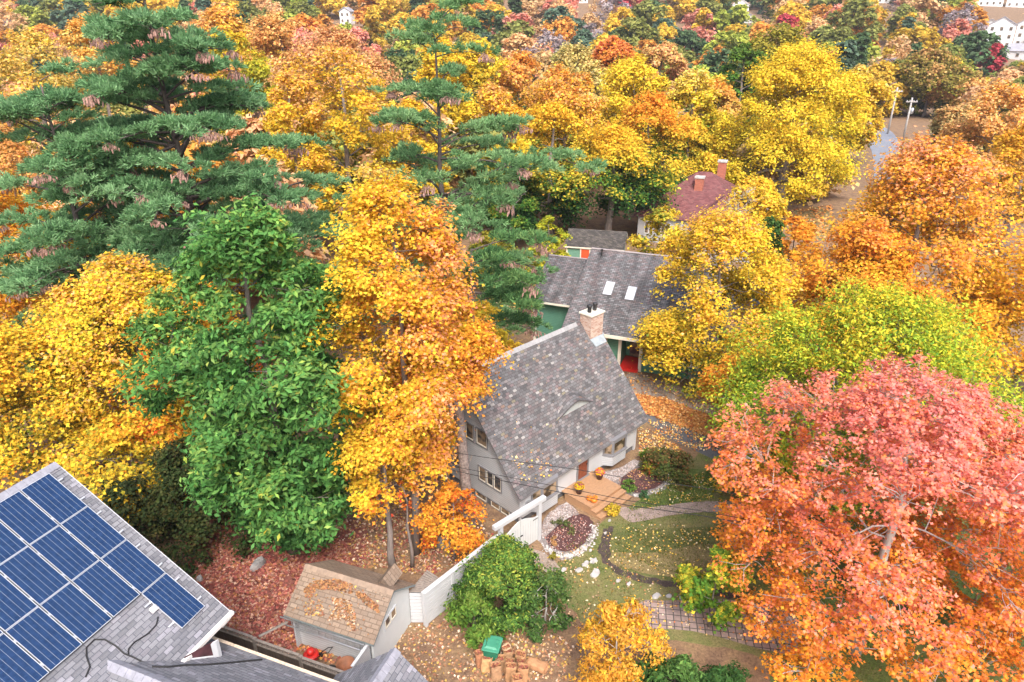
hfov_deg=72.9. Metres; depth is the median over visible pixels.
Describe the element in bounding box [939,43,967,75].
round tree
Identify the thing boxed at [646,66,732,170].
maple tree
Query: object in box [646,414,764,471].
asphalt drive
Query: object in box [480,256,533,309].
back lawn
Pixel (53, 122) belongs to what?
round tree
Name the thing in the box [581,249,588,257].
door
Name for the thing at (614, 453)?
bay window
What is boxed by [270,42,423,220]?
broad tree
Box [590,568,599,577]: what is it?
garden stone
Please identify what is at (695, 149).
maple tree
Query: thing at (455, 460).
window
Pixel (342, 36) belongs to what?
maple tree
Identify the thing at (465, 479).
tree trunk
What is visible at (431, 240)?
maple tree
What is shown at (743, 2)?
house
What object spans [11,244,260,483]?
maple tree
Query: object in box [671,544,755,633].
young maple
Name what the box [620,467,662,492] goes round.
mulch bed
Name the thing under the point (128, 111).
round tree
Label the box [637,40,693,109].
broad tree
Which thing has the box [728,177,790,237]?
maple tree
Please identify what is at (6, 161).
maple tree
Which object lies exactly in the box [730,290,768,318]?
road
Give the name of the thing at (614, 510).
garden shrub
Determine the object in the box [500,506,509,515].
window
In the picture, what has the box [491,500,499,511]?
window
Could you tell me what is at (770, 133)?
broad tree
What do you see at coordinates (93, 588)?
solar house
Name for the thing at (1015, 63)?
domed tree
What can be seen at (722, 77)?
round tree
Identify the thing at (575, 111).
domed tree
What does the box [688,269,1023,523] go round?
maple tree
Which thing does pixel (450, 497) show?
maple tree
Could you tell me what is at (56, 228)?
white pine
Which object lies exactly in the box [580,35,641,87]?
maple tree
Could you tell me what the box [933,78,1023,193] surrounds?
broad tree
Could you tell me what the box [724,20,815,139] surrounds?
broad tree
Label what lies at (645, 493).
garden shrub
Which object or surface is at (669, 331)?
maple tree
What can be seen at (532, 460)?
roof leaves
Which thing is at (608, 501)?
service wire
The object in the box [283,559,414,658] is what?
garden shed
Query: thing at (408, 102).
maple tree
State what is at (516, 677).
leaf bag
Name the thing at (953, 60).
narrow tree
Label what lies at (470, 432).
window
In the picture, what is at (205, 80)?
domed tree
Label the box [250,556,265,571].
boulder
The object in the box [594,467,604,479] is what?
flower pot
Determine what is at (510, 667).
leaf bag
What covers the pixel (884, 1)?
house
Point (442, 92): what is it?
white pine
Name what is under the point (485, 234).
maple tree
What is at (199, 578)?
boulder
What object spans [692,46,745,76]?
round tree
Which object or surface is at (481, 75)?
broad tree
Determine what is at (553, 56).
round tree
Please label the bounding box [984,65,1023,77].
round tree
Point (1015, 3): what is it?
house
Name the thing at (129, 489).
hemlock tree
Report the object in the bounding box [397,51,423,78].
round tree
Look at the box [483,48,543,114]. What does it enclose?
maple tree
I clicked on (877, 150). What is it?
road
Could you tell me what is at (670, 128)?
maple tree
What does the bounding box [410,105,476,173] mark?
round tree
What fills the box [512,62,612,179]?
maple tree
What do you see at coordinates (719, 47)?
round tree
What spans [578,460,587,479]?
door
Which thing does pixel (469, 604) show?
rhododendron
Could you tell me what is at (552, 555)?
ornamental grass
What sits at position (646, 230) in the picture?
window
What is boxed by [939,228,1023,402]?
maple tree
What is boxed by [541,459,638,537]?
gravel
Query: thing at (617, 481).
gravel bed
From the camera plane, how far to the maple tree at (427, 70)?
90.80 m
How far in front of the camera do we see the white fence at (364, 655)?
24.82 m
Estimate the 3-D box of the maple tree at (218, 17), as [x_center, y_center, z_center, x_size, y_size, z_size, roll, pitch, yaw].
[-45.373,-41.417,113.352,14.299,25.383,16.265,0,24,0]
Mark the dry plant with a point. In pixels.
(553, 542)
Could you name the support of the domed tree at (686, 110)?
on the ground at (706, 656)
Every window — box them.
[383,604,396,631]
[451,453,458,466]
[465,420,474,442]
[475,426,487,449]
[475,490,486,502]
[478,464,501,493]
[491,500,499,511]
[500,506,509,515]
[531,473,558,512]
[602,430,626,465]
[643,221,653,233]
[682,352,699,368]
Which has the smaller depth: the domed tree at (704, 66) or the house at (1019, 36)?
the domed tree at (704, 66)
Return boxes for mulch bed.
[546,514,592,551]
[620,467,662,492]
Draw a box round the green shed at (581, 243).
[565,228,627,257]
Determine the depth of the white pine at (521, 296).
38.12 m
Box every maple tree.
[0,93,47,241]
[0,174,97,387]
[0,313,136,490]
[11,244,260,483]
[23,141,262,336]
[47,10,179,128]
[60,403,190,525]
[99,277,277,466]
[187,2,274,132]
[203,25,284,166]
[254,67,342,257]
[283,160,484,555]
[285,19,407,162]
[325,158,413,322]
[342,417,424,566]
[366,96,457,213]
[376,274,518,533]
[404,480,494,561]
[411,34,481,155]
[464,230,530,286]
[465,297,522,359]
[472,132,543,245]
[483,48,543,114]
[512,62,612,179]
[527,215,572,268]
[536,39,617,124]
[548,120,690,230]
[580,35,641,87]
[600,88,700,227]
[626,204,693,256]
[627,205,806,406]
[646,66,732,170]
[657,116,718,175]
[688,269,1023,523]
[689,78,744,155]
[697,353,756,454]
[700,348,1023,681]
[701,41,771,152]
[705,420,818,531]
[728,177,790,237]
[762,210,955,391]
[772,214,828,305]
[786,125,1023,387]
[861,426,1023,678]
[894,46,983,116]
[921,75,990,107]
[921,102,985,163]
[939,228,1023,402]
[966,123,1023,256]
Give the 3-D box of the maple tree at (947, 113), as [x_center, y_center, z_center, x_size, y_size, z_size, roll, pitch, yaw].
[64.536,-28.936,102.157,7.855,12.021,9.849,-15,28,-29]
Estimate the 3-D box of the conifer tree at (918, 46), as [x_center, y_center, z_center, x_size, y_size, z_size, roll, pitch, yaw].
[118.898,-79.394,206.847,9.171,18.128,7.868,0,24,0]
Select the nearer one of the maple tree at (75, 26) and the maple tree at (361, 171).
the maple tree at (361, 171)
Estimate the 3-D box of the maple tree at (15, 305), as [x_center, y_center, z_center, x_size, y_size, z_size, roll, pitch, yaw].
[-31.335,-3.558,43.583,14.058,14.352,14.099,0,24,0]
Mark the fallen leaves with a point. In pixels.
(340, 549)
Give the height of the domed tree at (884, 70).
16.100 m
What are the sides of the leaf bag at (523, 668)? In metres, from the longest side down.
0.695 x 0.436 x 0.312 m
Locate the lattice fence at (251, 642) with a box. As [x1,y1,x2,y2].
[214,626,343,678]
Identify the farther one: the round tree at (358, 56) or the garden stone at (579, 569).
the round tree at (358, 56)
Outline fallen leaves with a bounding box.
[176,205,835,681]
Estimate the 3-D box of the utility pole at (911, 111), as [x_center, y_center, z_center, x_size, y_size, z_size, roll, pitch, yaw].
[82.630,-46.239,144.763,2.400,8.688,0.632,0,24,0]
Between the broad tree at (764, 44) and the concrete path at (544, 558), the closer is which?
the concrete path at (544, 558)
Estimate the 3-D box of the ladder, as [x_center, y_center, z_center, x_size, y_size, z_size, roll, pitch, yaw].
[-7.082,10.918,25.840,3.700,0.396,0.051,9,26,19]
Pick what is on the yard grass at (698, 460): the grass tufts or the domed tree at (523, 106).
the grass tufts
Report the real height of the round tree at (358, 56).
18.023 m
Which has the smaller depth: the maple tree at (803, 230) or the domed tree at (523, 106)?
the maple tree at (803, 230)
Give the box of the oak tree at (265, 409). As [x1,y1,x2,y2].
[111,192,399,561]
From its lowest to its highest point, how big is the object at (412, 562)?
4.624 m
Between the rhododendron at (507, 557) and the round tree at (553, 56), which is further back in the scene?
the round tree at (553, 56)
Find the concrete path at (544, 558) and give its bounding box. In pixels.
[530,548,560,571]
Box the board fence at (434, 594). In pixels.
[421,534,497,626]
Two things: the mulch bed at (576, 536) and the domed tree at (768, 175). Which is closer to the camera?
the mulch bed at (576, 536)
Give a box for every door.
[507,521,519,540]
[520,516,537,545]
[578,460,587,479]
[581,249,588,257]
[629,341,639,356]
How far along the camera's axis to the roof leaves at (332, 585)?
25.82 m
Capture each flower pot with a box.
[574,481,584,494]
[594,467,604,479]
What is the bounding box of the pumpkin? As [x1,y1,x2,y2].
[590,496,597,502]
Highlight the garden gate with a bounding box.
[492,495,545,545]
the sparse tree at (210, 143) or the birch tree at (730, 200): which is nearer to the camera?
the birch tree at (730, 200)
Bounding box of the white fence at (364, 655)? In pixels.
[351,645,370,667]
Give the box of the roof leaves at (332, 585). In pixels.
[292,578,384,634]
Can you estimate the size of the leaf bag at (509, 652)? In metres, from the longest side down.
0.651 x 0.397 x 0.277 m
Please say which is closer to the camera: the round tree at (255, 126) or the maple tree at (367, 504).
the maple tree at (367, 504)
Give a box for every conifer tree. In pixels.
[28,47,54,89]
[402,69,419,98]
[828,39,859,137]
[852,31,873,67]
[901,42,923,100]
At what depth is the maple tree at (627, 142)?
71.85 m
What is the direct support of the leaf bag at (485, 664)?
on the ground at (706, 656)
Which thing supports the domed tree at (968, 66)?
on the ground at (706, 656)
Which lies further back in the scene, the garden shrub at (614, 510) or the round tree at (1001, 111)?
the round tree at (1001, 111)
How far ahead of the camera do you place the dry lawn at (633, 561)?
31.28 m
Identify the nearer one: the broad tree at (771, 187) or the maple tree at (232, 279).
the maple tree at (232, 279)
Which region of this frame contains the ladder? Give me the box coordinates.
[280,616,364,650]
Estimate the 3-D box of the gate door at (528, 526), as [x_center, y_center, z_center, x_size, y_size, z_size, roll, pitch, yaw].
[0.788,8.678,31.815,1.088,1.700,0.058,-21,32,-39]
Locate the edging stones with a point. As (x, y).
(570, 555)
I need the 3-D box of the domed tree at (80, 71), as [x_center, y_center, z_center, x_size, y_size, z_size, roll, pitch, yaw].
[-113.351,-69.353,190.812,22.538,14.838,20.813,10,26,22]
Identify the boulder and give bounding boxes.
[196,574,202,581]
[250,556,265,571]
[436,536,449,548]
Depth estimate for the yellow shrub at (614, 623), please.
23.49 m
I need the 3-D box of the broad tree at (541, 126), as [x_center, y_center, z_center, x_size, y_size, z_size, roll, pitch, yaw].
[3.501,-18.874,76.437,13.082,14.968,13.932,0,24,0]
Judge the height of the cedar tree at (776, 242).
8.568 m
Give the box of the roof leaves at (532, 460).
[494,351,555,479]
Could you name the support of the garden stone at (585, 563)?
on the yard grass at (698, 460)
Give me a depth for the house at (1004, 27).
286.12 m
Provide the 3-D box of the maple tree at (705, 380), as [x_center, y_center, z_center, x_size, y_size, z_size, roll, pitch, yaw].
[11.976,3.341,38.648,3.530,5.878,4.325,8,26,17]
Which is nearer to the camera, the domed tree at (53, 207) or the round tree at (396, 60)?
the domed tree at (53, 207)
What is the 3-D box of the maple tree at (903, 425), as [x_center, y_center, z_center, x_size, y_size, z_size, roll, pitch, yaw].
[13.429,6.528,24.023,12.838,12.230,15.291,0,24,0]
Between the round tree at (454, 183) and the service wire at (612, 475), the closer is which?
the service wire at (612, 475)
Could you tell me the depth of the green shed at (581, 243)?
68.30 m
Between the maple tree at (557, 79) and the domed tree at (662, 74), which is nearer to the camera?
the maple tree at (557, 79)
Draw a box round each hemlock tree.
[96,472,190,551]
[132,435,258,577]
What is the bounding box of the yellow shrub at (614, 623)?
[565,595,675,681]
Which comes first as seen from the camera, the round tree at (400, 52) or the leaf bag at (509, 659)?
the leaf bag at (509, 659)
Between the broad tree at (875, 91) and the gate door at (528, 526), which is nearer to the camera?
the gate door at (528, 526)
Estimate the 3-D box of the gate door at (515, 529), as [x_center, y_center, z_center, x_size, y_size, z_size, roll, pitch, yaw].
[-0.030,8.994,31.122,1.088,1.700,0.045,-21,32,-39]
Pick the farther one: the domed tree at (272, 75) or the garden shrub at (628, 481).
the domed tree at (272, 75)
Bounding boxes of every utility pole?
[887,87,902,133]
[902,97,917,139]
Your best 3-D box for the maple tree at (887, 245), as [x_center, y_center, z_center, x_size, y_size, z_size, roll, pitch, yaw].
[20.270,-1.823,42.411,10.632,12.155,10.198,0,24,0]
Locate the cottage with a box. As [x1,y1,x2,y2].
[442,302,648,521]
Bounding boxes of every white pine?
[0,0,383,365]
[0,53,198,404]
[318,0,608,339]
[470,226,557,360]
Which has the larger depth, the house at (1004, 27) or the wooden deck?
the house at (1004, 27)
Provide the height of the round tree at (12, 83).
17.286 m
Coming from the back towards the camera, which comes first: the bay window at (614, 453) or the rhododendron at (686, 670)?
the bay window at (614, 453)
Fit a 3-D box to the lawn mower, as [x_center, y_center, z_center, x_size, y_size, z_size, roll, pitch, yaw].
[-7.327,11.761,26.092,1.302,0.916,0.600,9,26,19]
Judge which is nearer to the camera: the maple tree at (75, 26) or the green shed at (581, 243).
the green shed at (581, 243)
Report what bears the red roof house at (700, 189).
on the ground at (706, 656)
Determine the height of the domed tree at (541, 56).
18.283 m
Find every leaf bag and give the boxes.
[474,648,482,667]
[480,654,492,672]
[490,661,501,681]
[495,654,505,670]
[502,643,510,653]
[502,647,512,657]
[503,656,514,673]
[505,662,516,681]
[510,672,522,681]
[515,649,525,661]
[516,657,525,672]
[517,662,528,681]
[526,657,548,674]
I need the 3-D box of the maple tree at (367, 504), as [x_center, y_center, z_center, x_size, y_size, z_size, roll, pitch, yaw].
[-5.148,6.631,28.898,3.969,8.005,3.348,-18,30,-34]
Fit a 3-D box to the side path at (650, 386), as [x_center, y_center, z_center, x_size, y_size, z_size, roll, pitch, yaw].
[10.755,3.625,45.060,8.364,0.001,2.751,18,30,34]
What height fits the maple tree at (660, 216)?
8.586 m
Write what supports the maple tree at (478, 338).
on the ground at (706, 656)
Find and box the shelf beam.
[258,621,287,636]
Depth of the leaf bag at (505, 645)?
26.27 m
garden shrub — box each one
[550,515,578,535]
[604,503,621,516]
[621,478,637,493]
[636,448,671,475]
[638,445,699,490]
[638,490,649,498]
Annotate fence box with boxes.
[409,570,438,621]
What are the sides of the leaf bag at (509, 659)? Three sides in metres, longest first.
0.625 x 0.409 x 0.300 m
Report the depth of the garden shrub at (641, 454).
37.13 m
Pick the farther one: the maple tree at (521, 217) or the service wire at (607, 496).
the maple tree at (521, 217)
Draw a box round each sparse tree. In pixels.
[47,43,78,62]
[184,130,224,147]
[320,121,353,186]
[745,84,790,159]
[877,57,896,103]
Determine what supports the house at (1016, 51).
on the ground at (706, 656)
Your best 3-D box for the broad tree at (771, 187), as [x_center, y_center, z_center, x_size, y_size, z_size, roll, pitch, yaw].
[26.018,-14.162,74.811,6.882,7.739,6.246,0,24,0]
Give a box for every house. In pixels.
[0,462,427,681]
[338,7,354,23]
[533,247,732,379]
[633,159,776,261]
[732,0,749,10]
[879,0,890,2]
[978,0,1003,6]
[987,16,1017,45]
[1000,43,1023,59]
[1005,0,1023,7]
[1013,20,1023,42]
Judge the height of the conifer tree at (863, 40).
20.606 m
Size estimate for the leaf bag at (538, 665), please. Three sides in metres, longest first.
0.810 x 0.428 x 0.307 m
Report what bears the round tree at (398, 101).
on the ground at (706, 656)
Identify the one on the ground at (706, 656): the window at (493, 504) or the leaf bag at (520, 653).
the leaf bag at (520, 653)
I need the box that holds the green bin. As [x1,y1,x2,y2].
[481,635,502,660]
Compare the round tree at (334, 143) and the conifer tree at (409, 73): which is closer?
the round tree at (334, 143)
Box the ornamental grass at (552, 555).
[549,551,555,560]
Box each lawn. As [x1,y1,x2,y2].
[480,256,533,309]
[609,544,753,587]
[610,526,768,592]
[633,469,715,507]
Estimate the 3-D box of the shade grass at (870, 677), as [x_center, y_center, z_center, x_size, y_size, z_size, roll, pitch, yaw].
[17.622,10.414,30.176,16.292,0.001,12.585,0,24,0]
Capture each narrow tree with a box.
[788,134,830,201]
[935,56,962,82]
[1006,181,1023,215]
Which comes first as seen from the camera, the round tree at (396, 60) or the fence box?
the fence box
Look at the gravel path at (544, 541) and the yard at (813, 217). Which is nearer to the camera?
the gravel path at (544, 541)
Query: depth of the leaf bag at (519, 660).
25.73 m
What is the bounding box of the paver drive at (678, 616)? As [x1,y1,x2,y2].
[635,599,799,653]
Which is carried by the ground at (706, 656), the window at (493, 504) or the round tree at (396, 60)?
the round tree at (396, 60)
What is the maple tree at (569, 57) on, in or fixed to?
on the ground at (706, 656)
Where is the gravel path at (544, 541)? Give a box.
[539,505,595,559]
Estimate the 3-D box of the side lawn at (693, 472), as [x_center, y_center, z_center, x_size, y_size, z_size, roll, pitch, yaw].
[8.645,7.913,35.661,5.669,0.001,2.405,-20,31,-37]
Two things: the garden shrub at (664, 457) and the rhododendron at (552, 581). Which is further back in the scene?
the garden shrub at (664, 457)
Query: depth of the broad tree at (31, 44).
60.13 m
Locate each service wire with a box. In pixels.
[448,465,778,525]
[452,470,777,528]
[455,452,778,501]
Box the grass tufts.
[544,470,1023,681]
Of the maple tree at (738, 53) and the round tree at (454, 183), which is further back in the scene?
the maple tree at (738, 53)
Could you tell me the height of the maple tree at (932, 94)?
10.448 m
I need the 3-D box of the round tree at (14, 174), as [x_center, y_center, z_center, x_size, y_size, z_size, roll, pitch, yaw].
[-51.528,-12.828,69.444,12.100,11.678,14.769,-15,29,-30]
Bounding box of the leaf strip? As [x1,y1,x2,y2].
[636,396,714,430]
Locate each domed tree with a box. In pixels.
[0,194,212,326]
[22,116,41,134]
[55,59,78,77]
[68,65,109,80]
[132,39,155,57]
[167,104,211,145]
[193,68,232,96]
[262,66,329,119]
[323,105,412,191]
[410,118,557,229]
[512,95,528,110]
[526,47,555,86]
[542,93,608,169]
[658,69,668,79]
[664,64,725,99]
[684,104,693,114]
[727,113,859,205]
[868,60,909,117]
[933,59,978,86]
[958,67,1023,104]
[985,59,1022,77]
[994,76,1023,87]
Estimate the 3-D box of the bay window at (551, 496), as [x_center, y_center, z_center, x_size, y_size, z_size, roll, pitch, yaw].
[1.603,7.373,33.992,1.448,1.590,1.455,0,24,0]
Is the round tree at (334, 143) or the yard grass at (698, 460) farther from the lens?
the round tree at (334, 143)
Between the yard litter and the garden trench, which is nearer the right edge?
the garden trench
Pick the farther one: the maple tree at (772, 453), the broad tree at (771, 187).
the broad tree at (771, 187)
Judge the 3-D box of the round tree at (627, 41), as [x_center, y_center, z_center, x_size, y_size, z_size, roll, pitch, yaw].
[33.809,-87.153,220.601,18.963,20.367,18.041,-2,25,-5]
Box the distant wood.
[0,0,1023,82]
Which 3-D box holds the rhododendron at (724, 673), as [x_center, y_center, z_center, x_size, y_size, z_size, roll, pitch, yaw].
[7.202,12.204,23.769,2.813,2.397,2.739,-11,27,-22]
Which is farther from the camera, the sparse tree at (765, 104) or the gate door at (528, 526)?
the sparse tree at (765, 104)
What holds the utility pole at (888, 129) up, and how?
on the ground at (706, 656)
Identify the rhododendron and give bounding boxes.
[439,586,506,649]
[447,532,548,635]
[516,567,579,643]
[631,650,707,681]
[676,658,753,681]
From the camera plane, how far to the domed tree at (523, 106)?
127.54 m
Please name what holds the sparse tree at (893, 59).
on the ground at (706, 656)
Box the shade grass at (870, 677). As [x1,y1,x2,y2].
[761,493,1023,681]
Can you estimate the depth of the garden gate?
31.46 m
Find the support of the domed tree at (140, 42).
on the ground at (706, 656)
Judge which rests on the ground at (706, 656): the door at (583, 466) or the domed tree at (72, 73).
the domed tree at (72, 73)
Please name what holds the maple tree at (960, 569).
on the shade grass at (870, 677)
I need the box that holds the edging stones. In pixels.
[541,474,671,559]
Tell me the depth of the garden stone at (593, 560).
31.18 m
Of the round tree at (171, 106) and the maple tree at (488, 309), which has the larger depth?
the round tree at (171, 106)
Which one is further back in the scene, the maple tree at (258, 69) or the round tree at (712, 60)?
the round tree at (712, 60)
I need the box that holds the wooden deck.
[561,471,631,520]
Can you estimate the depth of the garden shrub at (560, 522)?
33.12 m
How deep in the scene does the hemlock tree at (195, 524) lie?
30.33 m
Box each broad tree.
[0,25,105,203]
[230,6,341,127]
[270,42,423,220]
[435,37,512,182]
[460,78,526,183]
[490,98,597,234]
[589,52,673,159]
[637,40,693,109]
[689,30,873,219]
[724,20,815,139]
[737,175,790,224]
[827,63,900,162]
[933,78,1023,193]
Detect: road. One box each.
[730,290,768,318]
[869,122,901,248]
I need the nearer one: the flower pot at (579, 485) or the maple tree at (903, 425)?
the maple tree at (903, 425)
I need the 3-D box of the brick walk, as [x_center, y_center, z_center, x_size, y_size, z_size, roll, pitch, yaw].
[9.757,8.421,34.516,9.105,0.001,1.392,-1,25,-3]
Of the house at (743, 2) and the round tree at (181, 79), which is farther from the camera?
the house at (743, 2)
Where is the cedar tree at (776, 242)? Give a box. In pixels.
[742,216,791,316]
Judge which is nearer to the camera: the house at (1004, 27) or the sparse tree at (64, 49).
the sparse tree at (64, 49)
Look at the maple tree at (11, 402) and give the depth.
32.71 m
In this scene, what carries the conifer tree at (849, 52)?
on the ground at (706, 656)
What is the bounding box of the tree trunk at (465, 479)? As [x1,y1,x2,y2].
[453,370,476,543]
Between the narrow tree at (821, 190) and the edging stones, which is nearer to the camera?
the edging stones
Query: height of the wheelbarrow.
0.530 m
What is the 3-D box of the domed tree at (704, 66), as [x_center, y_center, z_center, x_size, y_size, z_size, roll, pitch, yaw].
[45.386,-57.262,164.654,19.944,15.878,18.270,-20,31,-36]
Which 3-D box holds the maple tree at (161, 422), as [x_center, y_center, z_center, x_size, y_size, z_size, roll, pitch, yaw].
[-15.692,1.767,35.031,7.849,11.750,8.743,0,24,0]
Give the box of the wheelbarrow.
[329,656,354,670]
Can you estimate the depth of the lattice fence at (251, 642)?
25.39 m
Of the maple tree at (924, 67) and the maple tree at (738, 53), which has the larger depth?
the maple tree at (924, 67)
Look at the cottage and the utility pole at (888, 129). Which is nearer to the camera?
the cottage
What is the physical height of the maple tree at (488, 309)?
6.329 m
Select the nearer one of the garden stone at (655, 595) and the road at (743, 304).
the garden stone at (655, 595)
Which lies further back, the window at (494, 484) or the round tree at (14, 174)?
the round tree at (14, 174)
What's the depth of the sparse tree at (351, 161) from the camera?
93.89 m
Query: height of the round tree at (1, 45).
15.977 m
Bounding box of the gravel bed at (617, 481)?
[605,460,668,496]
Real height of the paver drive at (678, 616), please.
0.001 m
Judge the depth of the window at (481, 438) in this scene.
33.62 m
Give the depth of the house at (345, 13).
359.62 m
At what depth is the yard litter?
30.95 m
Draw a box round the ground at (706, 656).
[0,0,1023,681]
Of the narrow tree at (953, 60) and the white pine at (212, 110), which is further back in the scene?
the narrow tree at (953, 60)
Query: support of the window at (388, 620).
in the garden shed at (386, 627)
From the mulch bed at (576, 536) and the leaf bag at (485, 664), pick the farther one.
the mulch bed at (576, 536)
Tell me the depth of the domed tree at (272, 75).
137.95 m
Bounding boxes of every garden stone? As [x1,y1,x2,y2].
[575,567,582,572]
[582,560,588,566]
[590,558,597,563]
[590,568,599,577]
[652,593,660,598]
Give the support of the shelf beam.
attached to the lattice fence at (251, 642)
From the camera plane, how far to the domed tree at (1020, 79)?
146.44 m
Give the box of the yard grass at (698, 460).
[544,431,1016,661]
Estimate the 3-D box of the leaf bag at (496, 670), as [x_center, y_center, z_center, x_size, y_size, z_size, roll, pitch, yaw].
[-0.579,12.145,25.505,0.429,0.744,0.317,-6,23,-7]
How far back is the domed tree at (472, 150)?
79.08 m
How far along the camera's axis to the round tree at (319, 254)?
58.47 m
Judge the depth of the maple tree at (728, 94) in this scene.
104.70 m
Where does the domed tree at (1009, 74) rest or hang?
on the ground at (706, 656)
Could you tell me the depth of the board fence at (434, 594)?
28.09 m
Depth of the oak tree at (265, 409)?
25.54 m
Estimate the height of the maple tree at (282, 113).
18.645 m
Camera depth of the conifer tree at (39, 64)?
150.88 m
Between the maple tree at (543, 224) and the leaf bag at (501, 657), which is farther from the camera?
the maple tree at (543, 224)
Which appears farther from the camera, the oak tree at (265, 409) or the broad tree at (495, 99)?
the broad tree at (495, 99)
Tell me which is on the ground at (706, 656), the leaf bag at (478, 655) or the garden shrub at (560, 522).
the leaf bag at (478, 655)
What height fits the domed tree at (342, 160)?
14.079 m
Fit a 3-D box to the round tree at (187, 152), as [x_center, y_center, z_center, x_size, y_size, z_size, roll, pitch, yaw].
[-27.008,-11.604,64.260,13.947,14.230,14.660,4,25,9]
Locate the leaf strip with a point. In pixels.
(674, 410)
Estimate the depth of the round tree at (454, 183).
80.97 m
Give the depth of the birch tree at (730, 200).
55.94 m
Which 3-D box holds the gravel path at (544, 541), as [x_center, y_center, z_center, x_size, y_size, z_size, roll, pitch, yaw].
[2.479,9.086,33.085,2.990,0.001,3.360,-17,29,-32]
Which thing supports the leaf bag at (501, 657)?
on the ground at (706, 656)
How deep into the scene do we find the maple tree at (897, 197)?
41.00 m
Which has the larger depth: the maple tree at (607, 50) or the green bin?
the maple tree at (607, 50)
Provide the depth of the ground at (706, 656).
37.80 m
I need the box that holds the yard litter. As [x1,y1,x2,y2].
[188,517,368,643]
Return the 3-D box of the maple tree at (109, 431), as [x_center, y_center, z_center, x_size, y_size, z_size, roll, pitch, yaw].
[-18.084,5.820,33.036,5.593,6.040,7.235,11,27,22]
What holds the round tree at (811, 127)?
on the ground at (706, 656)
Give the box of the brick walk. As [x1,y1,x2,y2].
[617,501,792,521]
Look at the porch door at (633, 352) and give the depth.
49.67 m
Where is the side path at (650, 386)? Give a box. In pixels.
[626,373,721,414]
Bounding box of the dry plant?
[550,535,556,546]
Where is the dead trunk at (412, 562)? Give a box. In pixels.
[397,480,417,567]
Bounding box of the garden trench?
[597,526,745,598]
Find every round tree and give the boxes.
[0,42,13,57]
[0,154,43,226]
[1,57,65,93]
[14,110,103,160]
[98,101,147,116]
[147,52,191,100]
[147,102,177,115]
[157,140,288,281]
[187,155,329,301]
[222,111,347,214]
[315,116,378,219]
[342,46,368,67]
[355,92,475,213]
[360,76,405,105]
[378,55,412,82]
[380,47,415,69]
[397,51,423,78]
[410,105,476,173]
[541,44,585,84]
[596,32,641,53]
[691,44,725,68]
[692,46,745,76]
[700,71,734,89]
[749,101,832,159]
[873,58,940,114]
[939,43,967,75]
[977,80,1023,162]
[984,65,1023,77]
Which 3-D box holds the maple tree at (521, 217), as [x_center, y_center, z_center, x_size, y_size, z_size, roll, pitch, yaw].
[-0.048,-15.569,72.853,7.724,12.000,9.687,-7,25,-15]
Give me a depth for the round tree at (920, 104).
185.05 m
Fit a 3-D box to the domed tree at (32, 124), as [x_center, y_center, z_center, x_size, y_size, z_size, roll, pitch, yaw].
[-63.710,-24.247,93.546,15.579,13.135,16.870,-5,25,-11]
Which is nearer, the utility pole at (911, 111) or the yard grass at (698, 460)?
the yard grass at (698, 460)
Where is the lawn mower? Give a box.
[303,647,332,664]
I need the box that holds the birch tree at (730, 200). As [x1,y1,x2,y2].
[710,182,766,268]
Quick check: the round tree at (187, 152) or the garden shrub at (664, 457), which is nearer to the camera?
the garden shrub at (664, 457)
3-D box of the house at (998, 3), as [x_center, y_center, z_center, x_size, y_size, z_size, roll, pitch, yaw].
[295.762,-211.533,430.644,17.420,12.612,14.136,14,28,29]
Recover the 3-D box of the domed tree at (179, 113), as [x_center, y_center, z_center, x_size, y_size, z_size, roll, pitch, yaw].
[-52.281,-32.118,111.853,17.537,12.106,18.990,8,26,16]
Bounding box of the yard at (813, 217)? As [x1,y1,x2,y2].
[786,207,834,240]
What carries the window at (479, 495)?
in the cottage
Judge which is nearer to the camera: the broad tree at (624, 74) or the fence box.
the fence box
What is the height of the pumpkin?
0.322 m
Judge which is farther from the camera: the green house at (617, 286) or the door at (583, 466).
the green house at (617, 286)
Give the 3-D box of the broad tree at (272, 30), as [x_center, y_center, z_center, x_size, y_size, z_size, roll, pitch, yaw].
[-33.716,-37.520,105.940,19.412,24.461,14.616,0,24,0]
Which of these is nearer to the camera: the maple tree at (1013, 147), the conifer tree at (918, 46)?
the maple tree at (1013, 147)
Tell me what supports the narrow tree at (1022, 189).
on the ground at (706, 656)

